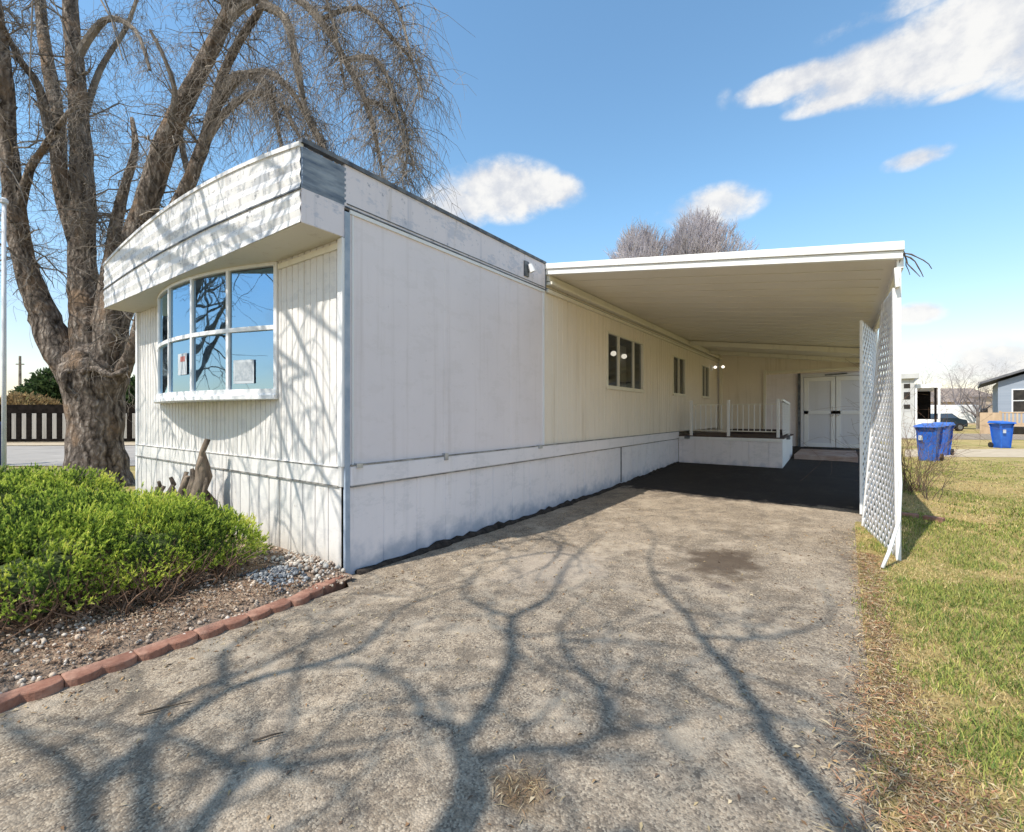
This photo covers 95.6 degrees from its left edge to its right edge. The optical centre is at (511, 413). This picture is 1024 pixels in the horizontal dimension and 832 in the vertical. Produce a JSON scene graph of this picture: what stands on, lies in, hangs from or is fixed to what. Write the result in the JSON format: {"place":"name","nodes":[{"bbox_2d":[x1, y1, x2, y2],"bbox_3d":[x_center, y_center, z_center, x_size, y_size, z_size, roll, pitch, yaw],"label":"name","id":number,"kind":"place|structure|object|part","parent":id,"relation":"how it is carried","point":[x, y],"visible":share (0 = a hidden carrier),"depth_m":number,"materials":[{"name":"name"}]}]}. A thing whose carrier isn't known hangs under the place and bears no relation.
{"place":"outdoors","nodes":[
{"label":"outdoors","id":0,"kind":"place"},
{"bbox_2d":[0,422,0,464],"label":"bollard","id":1,"kind":"object","parent":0,"point":[0,443],"visible":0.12,"depth_m":12.48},
{"bbox_2d":[7,446,134,465],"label":"street","id":2,"kind":"structure","parent":0,"point":[39,455],"depth_m":15.41,"materials":[{"name":"grey asphalt"}]},
{"bbox_2d":[7,442,134,444],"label":"verge","id":3,"kind":"structure","parent":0,"point":[48,443],"depth_m":21.55,"materials":[{"name":"beige concrete"}]},
{"bbox_2d":[0,405,134,441],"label":"picket fence","id":4,"kind":"object","parent":3,"relation":"on","point":[29,410],"visible":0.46,"depth_m":22.26,"materials":[{"name":"brown wood"}]},
{"bbox_2d":[12,413,134,438],"bbox_3d":[-23.831,0.561,23.155,24.308,1.670,0.082,0,0,-3],"label":"board fence","id":5,"kind":"object","parent":3,"relation":"on","point":[54,425],"visible":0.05,"depth_m":23.14,"materials":[{"name":"grey wood"}]},
{"bbox_2d":[0,446,882,831],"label":"driveway","id":6,"kind":"structure","parent":0,"point":[108,764],"depth_m":2.28,"materials":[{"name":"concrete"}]},
{"bbox_2d":[138,701,191,714],"bbox_3d":[-1.627,1.378,2.179,0.207,0.015,0.016,0,0,-27],"label":"twig","id":7,"kind":"object","parent":6,"relation":"on","point":[147,711],"visible":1,"depth_m":2.17,"materials":[{"name":"brown wood"}]},
{"bbox_2d":[252,732,282,741],"bbox_3d":[-1.042,1.378,1.982,0.118,0.015,0.016,0,0,-27],"label":"twig","id":8,"kind":"object","parent":6,"relation":"on","point":[260,738],"visible":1,"depth_m":1.97,"materials":[{"name":"brown wood"}]},
{"bbox_2d":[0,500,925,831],"bbox_3d":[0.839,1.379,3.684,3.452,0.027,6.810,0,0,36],"label":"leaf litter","id":9,"kind":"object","parent":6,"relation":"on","point":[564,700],"visible":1,"depth_m":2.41,"materials":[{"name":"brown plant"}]},
{"bbox_2d":[487,755,564,815],"bbox_3d":[0.046,1.381,1.727,0.297,0.022,0.261,0,0,36],"label":"straw tuft","id":10,"kind":"object","parent":6,"relation":"on","point":[529,781],"visible":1,"depth_m":1.71,"materials":[{"name":"beige plant"}]},
{"bbox_2d":[679,399,793,467],"bbox_3d":[5.948,0.477,12.216,2.400,1.645,2.580,0,0,36],"label":"porch","id":11,"kind":"object","parent":6,"relation":"on","point":[765,447],"visible":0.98,"depth_m":11.25,"materials":[{"name":"white wood"}]},
{"bbox_2d":[766,371,879,449],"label":"storage shed","id":12,"kind":"structure","parent":6,"relation":"on","point":[803,394],"depth_m":14.11,"materials":[{"name":"wood"}]},
{"bbox_2d":[804,377,834,446],"bbox_3d":[9.341,-0.060,14.095,0.792,2.120,0.125,0,0,36],"label":"door","id":13,"kind":"structure","parent":12,"relation":"in","point":[819,392],"depth_m":14.10,"materials":[{"name":"metal"}]},
{"bbox_2d":[836,376,868,447],"bbox_3d":[9.998,-0.060,13.625,0.792,2.120,0.125,0,0,36],"label":"door","id":14,"kind":"structure","parent":12,"relation":"in","point":[845,388],"depth_m":13.69,"materials":[{"name":"wood"}]},
{"bbox_2d":[794,449,857,462],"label":"concrete slab","id":15,"kind":"structure","parent":6,"relation":"on","point":[808,454],"depth_m":11.91,"materials":[{"name":"grey concrete"}]},
{"bbox_2d":[860,320,876,513],"bbox_3d":[5.129,0.045,6.637,1.148,2.638,0.071,0,0,-44],"label":"lattice screen","id":16,"kind":"object","parent":6,"relation":"on","point":[865,341],"visible":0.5,"depth_m":6.37,"materials":[{"name":"white wood"}]},
{"bbox_2d":[0,0,1023,396],"label":"sky","id":17,"kind":"structure","parent":0,"point":[808,123],"materials":[{"name":"blue"}]},
{"bbox_2d":[7,424,1023,831],"bbox_3d":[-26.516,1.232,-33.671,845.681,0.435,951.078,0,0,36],"label":"lawn","id":18,"kind":"structure","parent":0,"point":[971,444],"depth_m":3.21,"materials":[{"name":"green plant"}]},
{"bbox_2d":[0,197,8,479],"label":"flag pole","id":19,"kind":"object","parent":18,"relation":"on","point":[4,202],"visible":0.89,"depth_m":6.38,"materials":[{"name":"grey metal"}]},
{"bbox_2d":[16,356,23,385],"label":"utility pole","id":20,"kind":"object","parent":18,"relation":"on","point":[19,364],"visible":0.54,"depth_m":61.90,"materials":[{"name":"wood"}]},
{"bbox_2d":[0,391,62,404],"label":"dry hedge","id":21,"kind":"object","parent":18,"relation":"on","point":[19,398],"visible":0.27,"depth_m":29.80,"materials":[{"name":"beige plant"}]},
{"bbox_2d":[0,675,63,712],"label":"edging block","id":22,"kind":"object","parent":18,"relation":"on","point":[44,688],"depth_m":2.25,"materials":[{"name":"concrete"}]},
{"bbox_2d":[8,367,62,404],"bbox_3d":[-40.090,-1.435,40.021,5.509,5.669,5.250,0,0,36],"label":"evergreen tree","id":23,"kind":"object","parent":18,"relation":"on","point":[44,383],"visible":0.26,"depth_m":38.80,"materials":[{"name":"green plant"}]},
{"bbox_2d":[61,651,137,686],"bbox_3d":[-2.203,1.396,2.490,0.120,0.105,0.301,2,0,35],"label":"edging block","id":24,"kind":"object","parent":18,"relation":"on","point":[88,673],"depth_m":2.47,"materials":[{"name":"concrete"}]},
{"bbox_2d":[125,375,134,404],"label":"evergreen tree","id":25,"kind":"object","parent":18,"relation":"on","point":[128,397],"visible":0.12,"depth_m":41.13,"materials":[{"name":"green plant"}]},
{"bbox_2d":[133,630,197,660],"bbox_3d":[-2.031,1.396,2.738,0.120,0.105,0.301,0,0,34],"label":"edging block","id":26,"kind":"object","parent":18,"relation":"on","point":[160,648],"depth_m":2.72,"materials":[{"name":"concrete"}]},
{"bbox_2d":[0,484,353,693],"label":"garden bed","id":27,"kind":"object","parent":18,"relation":"on","point":[123,646],"visible":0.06,"depth_m":2.90,"materials":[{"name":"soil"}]},
{"bbox_2d":[0,462,129,529],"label":"juniper bush","id":28,"kind":"object","parent":27,"relation":"on","point":[15,483],"visible":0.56,"depth_m":5.77,"materials":[{"name":"green plant"}]},
{"bbox_2d":[0,482,274,645],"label":"juniper bush","id":29,"kind":"object","parent":27,"relation":"on","point":[66,544],"visible":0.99,"depth_m":3.25,"materials":[{"name":"green plant"}]},
{"bbox_2d":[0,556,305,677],"bbox_3d":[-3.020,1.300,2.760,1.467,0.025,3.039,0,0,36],"label":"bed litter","id":30,"kind":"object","parent":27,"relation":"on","point":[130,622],"visible":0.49,"depth_m":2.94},
{"bbox_2d":[150,439,219,536],"bbox_3d":[-3.835,0.848,5.214,1.355,1.165,0.405,0,0,26],"label":"driftwood","id":31,"kind":"object","parent":27,"relation":"on","point":[197,479],"visible":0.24,"depth_m":5.00,"materials":[{"name":"brown wood"}]},
{"bbox_2d":[240,564,310,591],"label":"blue gravel","id":32,"kind":"structure","parent":27,"relation":"on","point":[275,570],"depth_m":3.67,"materials":[{"name":"gravel"}]},
{"bbox_2d":[264,551,345,580],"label":"white pebbles","id":33,"kind":"object","parent":27,"relation":"on","point":[307,559],"visible":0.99,"depth_m":3.99,"materials":[{"name":"stone"}]},
{"bbox_2d":[193,613,248,639],"bbox_3d":[-1.859,1.396,2.986,0.120,0.105,0.301,1,0,33],"label":"edging block","id":34,"kind":"object","parent":18,"relation":"on","point":[214,629],"depth_m":2.96,"materials":[{"name":"concrete"}]},
{"bbox_2d":[0,0,476,487],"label":"tree","id":35,"kind":"object","parent":18,"relation":"on","point":[88,354],"visible":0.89,"depth_m":8.59,"materials":[{"name":"brown plant"}]},
{"bbox_2d":[244,598,290,621],"bbox_3d":[-1.697,1.398,3.240,0.121,0.105,0.301,2,1,31],"label":"edging block","id":36,"kind":"object","parent":18,"relation":"on","point":[267,610],"depth_m":3.23,"materials":[{"name":"concrete"}]},
{"bbox_2d":[287,584,323,606],"bbox_3d":[-1.544,1.392,3.495,0.120,0.105,0.301,2,1,15],"label":"edging block","id":37,"kind":"object","parent":18,"relation":"on","point":[304,596],"depth_m":3.46,"materials":[{"name":"concrete"}]},
{"bbox_2d":[316,572,346,595],"bbox_3d":[-1.461,1.391,3.786,0.120,0.105,0.301,2,1,15],"label":"edging block","id":38,"kind":"object","parent":18,"relation":"on","point":[328,589],"depth_m":3.71,"materials":[{"name":"concrete"}]},
{"bbox_2d":[103,137,717,574],"bbox_3d":[0.749,-0.459,11.310,5.258,3.758,15.305,0,0,36],"label":"mobile home","id":39,"kind":"object","parent":18,"relation":"on","point":[427,373],"visible":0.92,"depth_m":4.99,"materials":[{"name":"metal"}]},
{"bbox_2d":[178,353,186,374],"bbox_3d":[-3.707,-0.560,5.216,0.245,0.240,0.004,0,0,36],"label":"paper notice","id":40,"kind":"object","parent":39,"relation":"attached to","point":[182,363],"visible":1,"depth_m":5.21,"materials":[{"name":"white paper"}]},
{"bbox_2d":[154,261,277,403],"bbox_3d":[-3.672,-0.826,5.387,3.176,1.363,0.427,0,0,36],"label":"bow window","id":41,"kind":"structure","parent":39,"relation":"in","point":[186,319],"depth_m":5.23,"materials":[{"name":"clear glass"}]},
{"bbox_2d":[233,359,253,383],"bbox_3d":[-2.726,-0.430,4.712,0.271,0.240,0.004,0,0,18],"label":"paper notice","id":42,"kind":"object","parent":39,"relation":"attached to","point":[243,371],"visible":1,"depth_m":4.71,"materials":[{"name":"grey paper"}]},
{"bbox_2d":[611,350,626,358],"bbox_3d":[2.193,-1.320,9.511,0.120,0.320,0.670,0,0,36],"label":"indoor lamp","id":43,"kind":"object","parent":39,"relation":"in","point":[623,356],"visible":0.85,"depth_m":9.63,"materials":[{"name":"glass"}]},
{"bbox_2d":[606,331,644,392],"bbox_3d":[1.895,-0.975,9.361,0.930,1.050,1.900,0,0,36],"label":"window","id":44,"kind":"structure","parent":39,"relation":"in","point":[627,374],"depth_m":9.87,"materials":[{"name":"white glass"}]},
{"bbox_2d":[673,355,686,396],"bbox_3d":[3.978,-0.965,12.273,0.930,1.010,1.140,0,0,36],"label":"window","id":45,"kind":"structure","parent":39,"relation":"in","point":[679,364],"depth_m":12.26,"materials":[{"name":"white glass"}]},
{"bbox_2d":[702,365,709,398],"bbox_3d":[5.617,-0.980,14.562,0.930,1.000,0.950,0,0,36],"label":"window","id":46,"kind":"structure","parent":39,"relation":"in","point":[705,370],"depth_m":14.58,"materials":[{"name":"white glass"}]},
{"bbox_2d":[710,365,724,370],"bbox_3d":[6.549,-1.480,14.774,0.420,0.160,0.120,0,0,36],"label":"security lamp","id":47,"kind":"object","parent":39,"relation":"attached to","point":[715,367],"visible":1,"depth_m":14.79,"materials":[{"name":"beige"}]},
{"bbox_2d":[545,241,904,560],"bbox_3d":[5.502,-0.345,10.277,3.930,3.590,11.852,0,0,36],"label":"carport","id":48,"kind":"object","parent":39,"relation":"attached to","point":[816,303],"visible":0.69,"depth_m":6.67,"materials":[{"name":"white metal"}]},
{"bbox_2d":[718,355,870,431],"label":"end wall","id":49,"kind":"structure","parent":48,"relation":"attached to","point":[741,379],"depth_m":15.18,"materials":[{"name":"white paint"}]},
{"bbox_2d":[861,288,895,556],"bbox_3d":[4.043,0.049,5.037,0.165,2.672,1.438,0,0,27],"label":"lattice screen","id":50,"kind":"object","parent":48,"relation":"attached to","point":[888,313],"visible":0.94,"depth_m":5.07,"materials":[{"name":"white wood"}]},
{"bbox_2d":[899,251,931,276],"bbox_3d":[3.762,-1.400,4.380,0.202,0.290,0.236,0,0,-2],"label":"dead vine","id":51,"kind":"object","parent":48,"relation":"hanging from","point":[905,256],"visible":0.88,"depth_m":4.32,"materials":[{"name":"brown plant"}]},
{"bbox_2d":[355,462,679,574],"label":"soil ridge","id":52,"kind":"structure","parent":18,"relation":"on","point":[440,544],"depth_m":5.41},
{"bbox_2d":[603,216,685,258],"bbox_3d":[8.646,-5.864,29.902,5.905,13.758,6.242,0,0,-3],"label":"bare tree","id":53,"kind":"object","parent":18,"relation":"on","point":[646,244],"visible":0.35,"depth_m":28.82,"materials":[{"name":"grey plant"}]},
{"bbox_2d":[660,202,759,255],"bbox_3d":[12.274,-6.432,31.392,6.309,14.895,5.978,0,0,-13],"label":"bare tree","id":54,"kind":"object","parent":18,"relation":"on","point":[693,235],"visible":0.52,"depth_m":29.75,"materials":[{"name":"grey plant"}]},
{"bbox_2d":[880,440,902,568],"bbox_3d":[3.498,0.819,4.252,0.420,1.140,0.082,0,0,-34],"label":"trim strip","id":55,"kind":"object","parent":18,"relation":"on","point":[898,521],"depth_m":4.28,"materials":[{"name":"white wood"}]},
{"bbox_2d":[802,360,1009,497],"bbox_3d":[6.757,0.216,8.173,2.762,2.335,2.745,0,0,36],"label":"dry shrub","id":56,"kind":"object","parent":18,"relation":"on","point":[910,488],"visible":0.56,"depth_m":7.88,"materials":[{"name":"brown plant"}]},
{"bbox_2d":[901,512,918,518],"bbox_3d":[5.219,1.343,6.110,0.200,0.075,0.100,0,0,30],"label":"brick","id":57,"kind":"object","parent":18,"relation":"on","point":[914,515],"visible":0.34,"depth_m":6.07,"materials":[{"name":"red brick"}]},
{"bbox_2d":[806,551,1023,831],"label":"dry thatch","id":58,"kind":"object","parent":18,"relation":"on","point":[885,690],"visible":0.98,"depth_m":1.90,"materials":[{"name":"beige plant"}]},
{"bbox_2d":[913,423,945,461],"bbox_3d":[12.523,0.841,13.919,0.703,1.119,0.594,0,0,-32],"label":"recycling cart","id":59,"kind":"object","parent":18,"relation":"on","point":[927,428],"visible":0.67,"depth_m":13.80,"materials":[{"name":"blue plastic"}]},
{"bbox_2d":[923,515,944,522],"bbox_3d":[5.368,1.343,5.905,0.100,0.075,0.200,0,0,-34],"label":"brick","id":60,"kind":"object","parent":18,"relation":"on","point":[936,518],"visible":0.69,"depth_m":5.87,"materials":[{"name":"red brick"}]},
{"bbox_2d":[909,358,975,404],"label":"bare tree","id":61,"kind":"object","parent":18,"relation":"on","point":[935,381],"visible":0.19,"depth_m":51.15,"materials":[{"name":"brown plant"}]},
{"bbox_2d":[931,413,967,430],"bbox_3d":[35.381,0.674,38.837,4.096,1.448,1.765,0,0,0],"label":"parked car","id":62,"kind":"object","parent":18,"relation":"on","point":[960,424],"visible":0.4,"depth_m":38.00,"materials":[{"name":"black"}]},
{"bbox_3d":[35.489,0.175,37.988,1.980,0.350,0.001,0,0,0],"label":"window","id":63,"kind":"part","parent":62,"relation":"part of","materials":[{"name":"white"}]},
{"bbox_2d":[931,405,980,422],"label":"box trailer","id":64,"kind":"object","parent":18,"relation":"on","point":[968,416],"visible":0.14,"depth_m":43.30,"materials":[{"name":"metal"}]},
{"bbox_2d":[931,392,981,423],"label":"tan house","id":65,"kind":"structure","parent":18,"relation":"on","point":[957,398],"depth_m":62.22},
{"bbox_2d":[901,436,1017,501],"bbox_3d":[6.766,0.848,7.219,1.016,1.070,1.392,0,0,-4],"label":"dry shrub","id":66,"kind":"object","parent":18,"relation":"on","point":[920,483],"visible":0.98,"depth_m":7.33,"materials":[{"name":"brown plant"}]},
{"bbox_2d":[918,343,1004,412],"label":"bare tree","id":67,"kind":"object","parent":18,"relation":"on","point":[958,388],"visible":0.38,"depth_m":48.27,"materials":[{"name":"plant"}]},
{"bbox_2d":[931,364,993,429],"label":"bare tree","id":68,"kind":"object","parent":18,"relation":"on","point":[978,412],"visible":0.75,"depth_m":42.11,"materials":[{"name":"plant"}]},
{"bbox_2d":[961,356,1022,409],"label":"bare tree","id":69,"kind":"object","parent":18,"relation":"on","point":[993,384],"visible":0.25,"depth_m":60.52,"materials":[{"name":"brown plant"}]},
{"bbox_2d":[977,369,1023,433],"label":"blue house","id":70,"kind":"structure","parent":18,"relation":"on","point":[1008,392],"depth_m":33.60,"materials":[{"name":"grey wood"}]},
{"bbox_2d":[1012,389,1023,411],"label":"window frame","id":71,"kind":"structure","parent":70,"relation":"in","point":[1017,394],"depth_m":33.26,"materials":[{"name":"white wood"}]},
{"bbox_2d":[987,421,1016,447],"bbox_3d":[20.281,0.841,19.236,0.594,1.119,0.703,0,0,8],"label":"recycling cart","id":72,"kind":"object","parent":18,"relation":"on","point":[1001,437],"visible":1,"depth_m":19.03,"materials":[{"name":"blue plastic"}]},
{"bbox_2d":[980,411,1023,433],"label":"wooden deck","id":73,"kind":"structure","parent":18,"relation":"on","point":[984,427],"depth_m":32.35,"materials":[{"name":"beige wood"}]},
{"bbox_2d":[848,509,1023,831],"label":"lawn grass","id":74,"kind":"structure","parent":0,"point":[955,686],"depth_m":2.67,"materials":[{"name":"green plant"}]},
{"bbox_2d":[878,455,1023,539],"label":"lawn grass","id":75,"kind":"structure","parent":0,"point":[983,508],"depth_m":7.35,"materials":[{"name":"green plant"}]},
{"bbox_2d":[931,388,992,412],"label":"hill","id":76,"kind":"structure","parent":0,"point":[989,410],"depth_m":70.69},
{"bbox_2d":[901,434,1023,439],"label":"back road","id":77,"kind":"structure","parent":0,"point":[988,436],"depth_m":27.41,"materials":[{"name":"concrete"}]},
{"bbox_2d":[880,373,941,437],"bbox_3d":[23.656,-0.460,31.981,8.174,3.720,9.685,0,0,36],"label":"neighbour home","id":78,"kind":"object","parent":77,"relation":"on","point":[919,399],"visible":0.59,"depth_m":26.85,"materials":[{"name":"white wood"}]},
{"bbox_2d":[904,392,909,398],"bbox_3d":[22.861,-1.060,26.857,0.280,0.420,0.020,0,0,38],"label":"window","id":79,"kind":"structure","parent":78,"relation":"in","point":[905,393],"depth_m":26.86,"materials":[{"name":"black glass"}]},
{"bbox_2d":[905,449,1023,456],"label":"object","id":80,"kind":"object","parent":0,"point":[997,453],"visible":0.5,"depth_m":16.35,"materials":[{"name":"beige concrete"}]},
{"bbox_2d":[933,422,954,454],"bbox_3d":[14.639,0.841,15.819,0.703,1.119,0.594,0,0,-32],"label":"recycling cart","id":81,"kind":"object","parent":80,"relation":"on","point":[948,431],"visible":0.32,"depth_m":15.63,"materials":[{"name":"blue plastic"}]}
]}

